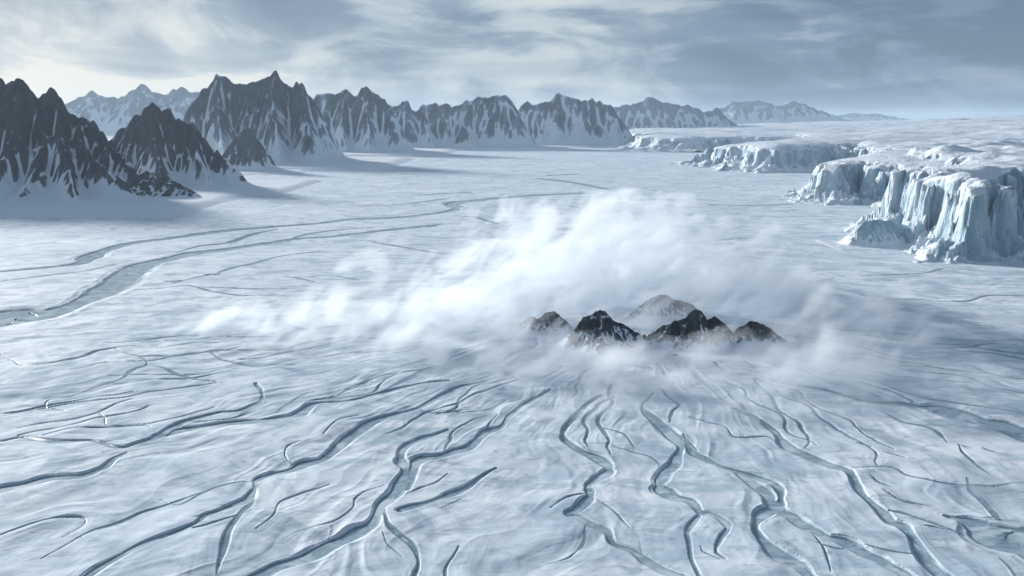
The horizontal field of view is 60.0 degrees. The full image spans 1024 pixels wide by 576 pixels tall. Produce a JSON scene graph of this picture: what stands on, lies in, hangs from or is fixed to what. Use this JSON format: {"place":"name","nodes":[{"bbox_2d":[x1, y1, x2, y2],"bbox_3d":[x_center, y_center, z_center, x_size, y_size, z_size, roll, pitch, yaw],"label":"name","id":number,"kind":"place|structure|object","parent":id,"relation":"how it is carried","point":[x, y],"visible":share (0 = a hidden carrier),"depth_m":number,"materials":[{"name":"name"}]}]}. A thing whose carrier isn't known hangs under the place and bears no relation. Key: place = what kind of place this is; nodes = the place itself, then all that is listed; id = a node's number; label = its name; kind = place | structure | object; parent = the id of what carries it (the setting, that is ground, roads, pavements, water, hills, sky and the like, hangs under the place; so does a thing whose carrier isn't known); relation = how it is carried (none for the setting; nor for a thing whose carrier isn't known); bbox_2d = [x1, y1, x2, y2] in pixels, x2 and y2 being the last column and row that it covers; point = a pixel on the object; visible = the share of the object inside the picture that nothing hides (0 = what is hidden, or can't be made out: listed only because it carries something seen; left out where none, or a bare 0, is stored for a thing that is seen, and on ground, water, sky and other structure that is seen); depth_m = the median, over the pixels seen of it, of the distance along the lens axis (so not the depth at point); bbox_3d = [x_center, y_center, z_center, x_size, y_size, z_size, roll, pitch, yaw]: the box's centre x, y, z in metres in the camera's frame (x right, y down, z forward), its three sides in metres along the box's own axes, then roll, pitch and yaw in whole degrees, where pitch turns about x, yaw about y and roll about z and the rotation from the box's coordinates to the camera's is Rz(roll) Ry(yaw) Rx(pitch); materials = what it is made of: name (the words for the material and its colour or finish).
{"place":"outdoors","nodes":[
{"label":"outdoors","id":0,"kind":"place"},
{"bbox_2d":[0,78,257,217],"bbox_3d":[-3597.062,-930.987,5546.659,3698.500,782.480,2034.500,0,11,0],"label":"mountain","id":1,"kind":"structure","parent":0,"point":[58,159],"depth_m":5599.88,"materials":[{"name":"grey stone"}]},
{"bbox_2d":[65,84,199,137],"bbox_3d":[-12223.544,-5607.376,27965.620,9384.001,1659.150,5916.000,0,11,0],"label":"mountain","id":2,"kind":"structure","parent":0,"point":[110,116],"depth_m":27943.56,"materials":[{"name":"white snow"}]},
{"bbox_2d":[112,102,320,195],"bbox_3d":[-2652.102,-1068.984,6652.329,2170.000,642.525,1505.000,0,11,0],"label":"mountain","id":3,"kind":"structure","parent":0,"point":[152,138],"depth_m":6736.07,"materials":[{"name":"grey stone"}]},
{"bbox_2d":[0,226,434,326],"bbox_3d":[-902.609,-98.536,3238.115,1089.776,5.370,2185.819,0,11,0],"label":"meltwater river","id":4,"kind":"structure","parent":0,"point":[123,279],"depth_m":2713.23,"materials":[{"name":"grey ice"}]},
{"bbox_2d":[222,128,307,174],"bbox_3d":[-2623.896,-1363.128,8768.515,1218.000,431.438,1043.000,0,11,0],"label":"mountain","id":5,"kind":"structure","parent":0,"point":[245,153],"depth_m":8771.94,"materials":[{"name":"stone"}]},
{"bbox_2d":[182,70,413,170],"bbox_3d":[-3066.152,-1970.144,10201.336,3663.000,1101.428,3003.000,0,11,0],"label":"mountain","id":6,"kind":"structure","parent":0,"point":[286,124],"depth_m":10381.75,"materials":[{"name":"stone"}]},
{"bbox_2d":[254,435,433,575],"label":"meltwater river","id":7,"kind":"structure","parent":0,"point":[320,552],"depth_m":1088.26,"materials":[{"name":"grey ice"}]},
{"bbox_2d":[313,86,456,156],"bbox_3d":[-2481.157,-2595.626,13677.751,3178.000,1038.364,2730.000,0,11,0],"label":"mountain","id":8,"kind":"structure","parent":0,"point":[364,122],"depth_m":13789.40,"materials":[{"name":"stone"}]},
{"bbox_2d":[388,95,574,150],"bbox_3d":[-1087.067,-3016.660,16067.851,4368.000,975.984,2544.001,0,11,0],"label":"mountain","id":9,"kind":"structure","parent":0,"point":[491,123],"depth_m":16138.81,"materials":[{"name":"stone"}]},
{"bbox_2d":[0,138,1023,575],"bbox_3d":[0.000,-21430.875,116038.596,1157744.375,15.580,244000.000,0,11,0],"label":"ice plain","id":10,"kind":"structure","parent":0,"point":[324,318],"depth_m":1693.92,"materials":[{"name":"white ice"}]},
{"bbox_2d":[0,453,126,492],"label":"meltwater river","id":11,"kind":"structure","parent":10,"relation":"on","point":[106,466],"depth_m":1266.50,"materials":[{"name":"grey ice"}]},
{"bbox_2d":[106,359,131,362],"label":"snow mound","id":12,"kind":"object","parent":10,"relation":"on","point":[117,360],"visible":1,"depth_m":1858.74,"materials":[{"name":"white snow"}]},
{"bbox_2d":[8,386,262,445],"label":"meltwater river","id":13,"kind":"structure","parent":10,"relation":"on","point":[162,434],"depth_m":1434.91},
{"bbox_2d":[129,171,200,196],"bbox_3d":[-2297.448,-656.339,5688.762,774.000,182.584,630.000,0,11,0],"label":"rock outcrop","id":14,"kind":"object","parent":10,"relation":"on","point":[146,183],"visible":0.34,"depth_m":5695.91,"materials":[{"name":"grey stone"}]},
{"bbox_2d":[163,279,181,281],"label":"snow mound","id":15,"kind":"object","parent":10,"relation":"on","point":[170,280],"visible":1,"depth_m":2822.84,"materials":[{"name":"white snow"}]},
{"bbox_2d":[202,272,220,274],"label":"snow mound","id":16,"kind":"object","parent":10,"relation":"on","point":[210,273],"visible":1,"depth_m":2928.48,"materials":[{"name":"white snow"}]},
{"bbox_2d":[86,381,485,575],"bbox_3d":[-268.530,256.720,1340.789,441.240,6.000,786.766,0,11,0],"label":"meltwater river","id":17,"kind":"structure","parent":10,"relation":"on","point":[342,444],"depth_m":1331.19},
{"bbox_2d":[165,383,425,436],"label":"meltwater river","id":18,"kind":"structure","parent":10,"relation":"on","point":[305,411],"depth_m":1510.07,"materials":[{"name":"grey ice"}]},
{"bbox_2d":[4,193,594,271],"bbox_3d":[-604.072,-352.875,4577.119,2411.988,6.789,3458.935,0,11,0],"label":"meltwater river","id":19,"kind":"structure","parent":10,"relation":"on","point":[89,258],"depth_m":4046.78,"materials":[{"name":"grey ice"}]},
{"bbox_2d":[381,510,408,541],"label":"meltwater river","id":20,"kind":"structure","parent":10,"relation":"on","point":[402,538],"depth_m":1082.04,"materials":[{"name":"ice"}]},
{"bbox_2d":[399,476,482,511],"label":"meltwater river","id":21,"kind":"structure","parent":10,"relation":"on","point":[457,492],"depth_m":1202.04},
{"bbox_2d":[403,397,538,489],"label":"meltwater river","id":22,"kind":"structure","parent":10,"relation":"on","point":[416,463],"depth_m":1371.89,"materials":[{"name":"grey ice"}]},
{"bbox_2d":[499,311,577,338],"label":"rock outcrop","id":23,"kind":"object","parent":10,"relation":"on","point":[553,322],"visible":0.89,"depth_m":2135.00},
{"bbox_2d":[536,310,685,365],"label":"rock outcrop","id":24,"kind":"object","parent":10,"relation":"on","point":[599,337],"visible":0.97,"depth_m":1963.55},
{"bbox_2d":[564,407,680,575],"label":"meltwater river","id":25,"kind":"structure","parent":10,"relation":"on","point":[586,502],"depth_m":1165.85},
{"bbox_2d":[608,294,709,325],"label":"rock outcrop","id":26,"kind":"object","parent":10,"relation":"on","point":[659,309],"visible":0.81,"depth_m":2277.78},
{"bbox_2d":[642,392,729,537],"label":"meltwater river","id":27,"kind":"structure","parent":10,"relation":"on","point":[668,470],"depth_m":1293.30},
{"bbox_2d":[616,309,793,362],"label":"rock outcrop","id":28,"kind":"object","parent":10,"relation":"on","point":[695,334],"visible":0.84,"depth_m":1966.86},
{"bbox_2d":[683,440,809,575],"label":"meltwater river","id":29,"kind":"structure","parent":10,"relation":"on","point":[776,554],"depth_m":1123.15,"materials":[{"name":"grey ice"}]},
{"bbox_2d":[733,321,810,351],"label":"rock outcrop","id":30,"kind":"object","parent":10,"relation":"on","point":[753,333],"visible":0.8,"depth_m":2015.79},
{"bbox_2d":[737,474,909,575],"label":"meltwater river","id":31,"kind":"structure","parent":10,"relation":"on","point":[769,501],"depth_m":1108.60,"materials":[{"name":"ice"}]},
{"bbox_2d":[734,409,945,575],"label":"meltwater river","id":32,"kind":"structure","parent":10,"relation":"on","point":[926,562],"depth_m":1232.46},
{"bbox_2d":[671,115,1023,172],"bbox_3d":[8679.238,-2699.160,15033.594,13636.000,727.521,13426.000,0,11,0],"label":"ice cliff","id":33,"kind":"structure","parent":10,"relation":"on","point":[808,151],"depth_m":10256.87,"materials":[{"name":"white ice"}]},
{"bbox_2d":[814,220,908,250],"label":"ice block","id":34,"kind":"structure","parent":10,"relation":"on","point":[876,235],"depth_m":3590.98,"materials":[{"name":"white ice"}]},
{"bbox_2d":[771,136,1023,207],"bbox_3d":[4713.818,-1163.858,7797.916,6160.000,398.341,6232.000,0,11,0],"label":"ice cliff","id":35,"kind":"structure","parent":10,"relation":"on","point":[861,174],"depth_m":5585.18,"materials":[{"name":"white ice"}]},
{"bbox_2d":[781,383,1023,441],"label":"meltwater river","id":36,"kind":"structure","parent":10,"relation":"on","point":[1013,431],"depth_m":1519.17,"materials":[{"name":"grey ice"}]},
{"bbox_2d":[841,140,1023,264],"bbox_3d":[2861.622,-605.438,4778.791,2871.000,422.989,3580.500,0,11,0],"label":"ice cliff","id":37,"kind":"structure","parent":10,"relation":"on","point":[964,203],"depth_m":3577.67,"materials":[{"name":"white ice"}]},
{"bbox_2d":[949,517,1023,556],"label":"meltwater river","id":38,"kind":"structure","parent":10,"relation":"on","point":[1002,539],"depth_m":1094.56,"materials":[{"name":"ice"}]},
{"bbox_2d":[0,0,1023,119],"label":"sky","id":39,"kind":"structure","parent":0,"point":[906,59],"materials":[{"name":"grey"}]},
{"bbox_2d":[518,92,631,147],"bbox_3d":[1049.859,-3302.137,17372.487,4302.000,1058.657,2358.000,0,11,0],"label":"mountain","id":40,"kind":"structure","parent":0,"point":[558,119],"depth_m":17435.07,"materials":[{"name":"stone"}]},
{"bbox_2d":[613,97,737,128],"bbox_3d":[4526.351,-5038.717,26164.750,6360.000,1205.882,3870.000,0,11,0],"label":"mountain","id":41,"kind":"structure","parent":0,"point":[649,112],"depth_m":26193.16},
{"bbox_2d":[686,514,702,533],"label":"meltwater river","id":42,"kind":"structure","parent":0,"point":[691,525],"depth_m":1121.45,"materials":[{"name":"ice"}]},
{"bbox_2d":[606,119,923,151],"bbox_3d":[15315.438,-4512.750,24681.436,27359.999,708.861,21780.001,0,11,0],"label":"ice cliff","id":43,"kind":"structure","parent":0,"point":[692,139],"depth_m":15653.35,"materials":[{"name":"white ice"}]},
{"bbox_2d":[719,99,852,123],"bbox_3d":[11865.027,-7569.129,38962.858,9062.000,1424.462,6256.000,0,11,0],"label":"mountain","id":44,"kind":"structure","parent":0,"point":[754,112],"depth_m":38743.70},
{"bbox_2d":[838,113,910,120],"bbox_3d":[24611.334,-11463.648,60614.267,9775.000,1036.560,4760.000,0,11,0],"label":"mountain","id":45,"kind":"structure","parent":0,"point":[860,117],"depth_m":60577.65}
]}

